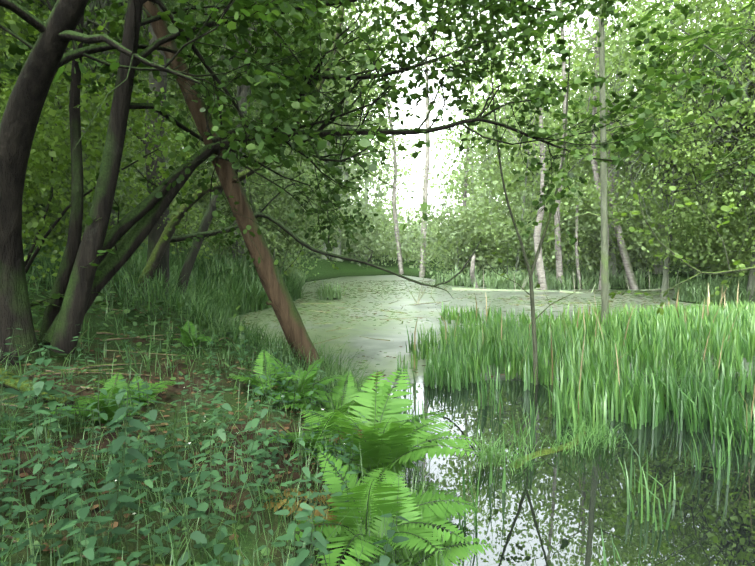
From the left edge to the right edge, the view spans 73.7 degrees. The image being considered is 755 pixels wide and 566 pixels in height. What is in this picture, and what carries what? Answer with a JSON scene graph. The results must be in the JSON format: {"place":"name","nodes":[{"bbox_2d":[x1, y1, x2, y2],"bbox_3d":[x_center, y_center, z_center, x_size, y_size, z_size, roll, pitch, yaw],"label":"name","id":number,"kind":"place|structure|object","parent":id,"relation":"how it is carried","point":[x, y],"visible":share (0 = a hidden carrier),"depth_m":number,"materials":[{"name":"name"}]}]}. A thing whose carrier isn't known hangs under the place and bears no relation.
{"place":"outdoors","nodes":[
{"label":"outdoors","id":0,"kind":"place"},
{"bbox_2d":[0,240,748,565],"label":"ground","id":1,"kind":"structure","parent":0,"point":[323,268],"depth_m":3.94,"materials":[{"name":"soil"}]},
{"bbox_2d":[0,0,384,264],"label":"forest trees","id":2,"kind":"object","parent":1,"relation":"on","point":[94,6],"visible":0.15,"depth_m":13.62,"materials":[{"name":"green plant"}]},
{"bbox_2d":[143,1,326,379],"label":"leaning tree trunk","id":3,"kind":"object","parent":1,"relation":"on","point":[282,304],"visible":0.69,"depth_m":6.34,"materials":[{"name":"brown wood"}]},
{"bbox_2d":[0,235,520,565],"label":"undergrowth plants","id":4,"kind":"object","parent":1,"relation":"on","point":[20,386],"visible":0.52,"depth_m":3.14,"materials":[{"name":"green plant"}]},
{"bbox_2d":[41,321,494,565],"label":"ferns","id":5,"kind":"object","parent":1,"relation":"on","point":[397,436],"visible":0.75,"depth_m":3.66,"materials":[{"name":"green plant"}]},
{"bbox_2d":[59,0,512,303],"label":"alder tree","id":6,"kind":"object","parent":1,"relation":"on","point":[158,251],"visible":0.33,"depth_m":9.21,"materials":[{"name":"brown plant"}]},
{"bbox_2d":[0,0,745,365],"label":"alder tree","id":7,"kind":"object","parent":1,"relation":"on","point":[90,266],"visible":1,"depth_m":5.17,"materials":[{"name":"green plant"}]},
{"bbox_2d":[0,0,754,290],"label":"shore shrubs","id":8,"kind":"object","parent":1,"relation":"on","point":[46,204],"visible":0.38,"depth_m":18.30,"materials":[{"name":"green plant"}]},
{"bbox_2d":[22,0,752,277],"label":"forest trees","id":9,"kind":"object","parent":1,"relation":"on","point":[492,179],"visible":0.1,"depth_m":29.63,"materials":[{"name":"green plant"}]},
{"bbox_2d":[23,233,754,382],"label":"grass","id":10,"kind":"structure","parent":1,"relation":"on","point":[695,291],"depth_m":18.68,"materials":[{"name":"green plant"}]},
{"bbox_2d":[67,24,750,255],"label":"forest trees","id":11,"kind":"object","parent":1,"relation":"on","point":[389,178],"visible":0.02,"depth_m":49.47,"materials":[{"name":"green plant"}]},
{"bbox_2d":[328,0,679,304],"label":"birch trees","id":12,"kind":"object","parent":1,"relation":"on","point":[629,272],"visible":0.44,"depth_m":22.50,"materials":[{"name":"grey plant"}]},
{"bbox_2d":[560,0,754,304],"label":"spit trees","id":13,"kind":"object","parent":1,"relation":"on","point":[734,124],"visible":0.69,"depth_m":17.15,"materials":[{"name":"green plant"}]},
{"bbox_2d":[608,0,754,314],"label":"tree","id":14,"kind":"object","parent":1,"relation":"on","point":[687,200],"visible":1,"depth_m":4.45,"materials":[{"name":"green plant"}]},
{"bbox_2d":[225,275,754,565],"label":"pond water","id":15,"kind":"structure","parent":0,"point":[560,508],"depth_m":4.49,"materials":[{"name":"liquid"}]},
{"bbox_2d":[237,280,700,377],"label":"floating pond leaves","id":16,"kind":"object","parent":15,"relation":"on","point":[381,310],"visible":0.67,"depth_m":17.84,"materials":[{"name":"green plant"}]},
{"bbox_2d":[478,5,593,384],"bbox_3d":[2.199,-1.201,6.946,1.656,5.538,0.664,0,4,2],"label":"sapling tree in reeds","id":17,"kind":"object","parent":15,"relation":"in","point":[533,322],"visible":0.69,"depth_m":7.02,"materials":[{"name":"brown plant"}]},
{"bbox_2d":[443,368,689,475],"bbox_3d":[2.449,1.493,5.649,4.639,0.802,1.417,-4,6,-44],"label":"mossy log with sedge","id":18,"kind":"object","parent":15,"relation":"in","point":[580,437],"visible":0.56,"depth_m":4.77,"materials":[{"name":"green plant"}]},
{"bbox_2d":[393,280,754,565],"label":"reeds","id":19,"kind":"object","parent":15,"relation":"on","point":[642,338],"visible":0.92,"depth_m":7.32,"materials":[{"name":"green plant"}]},
{"bbox_2d":[538,0,693,325],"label":"young alder tree in reeds","id":20,"kind":"object","parent":15,"relation":"in","point":[604,253],"visible":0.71,"depth_m":11.16,"materials":[{"name":"grey plant"}]},
{"bbox_2d":[303,0,747,230],"label":"sky","id":21,"kind":"structure","parent":0,"point":[413,122],"materials":[{"name":"white"}]}
]}

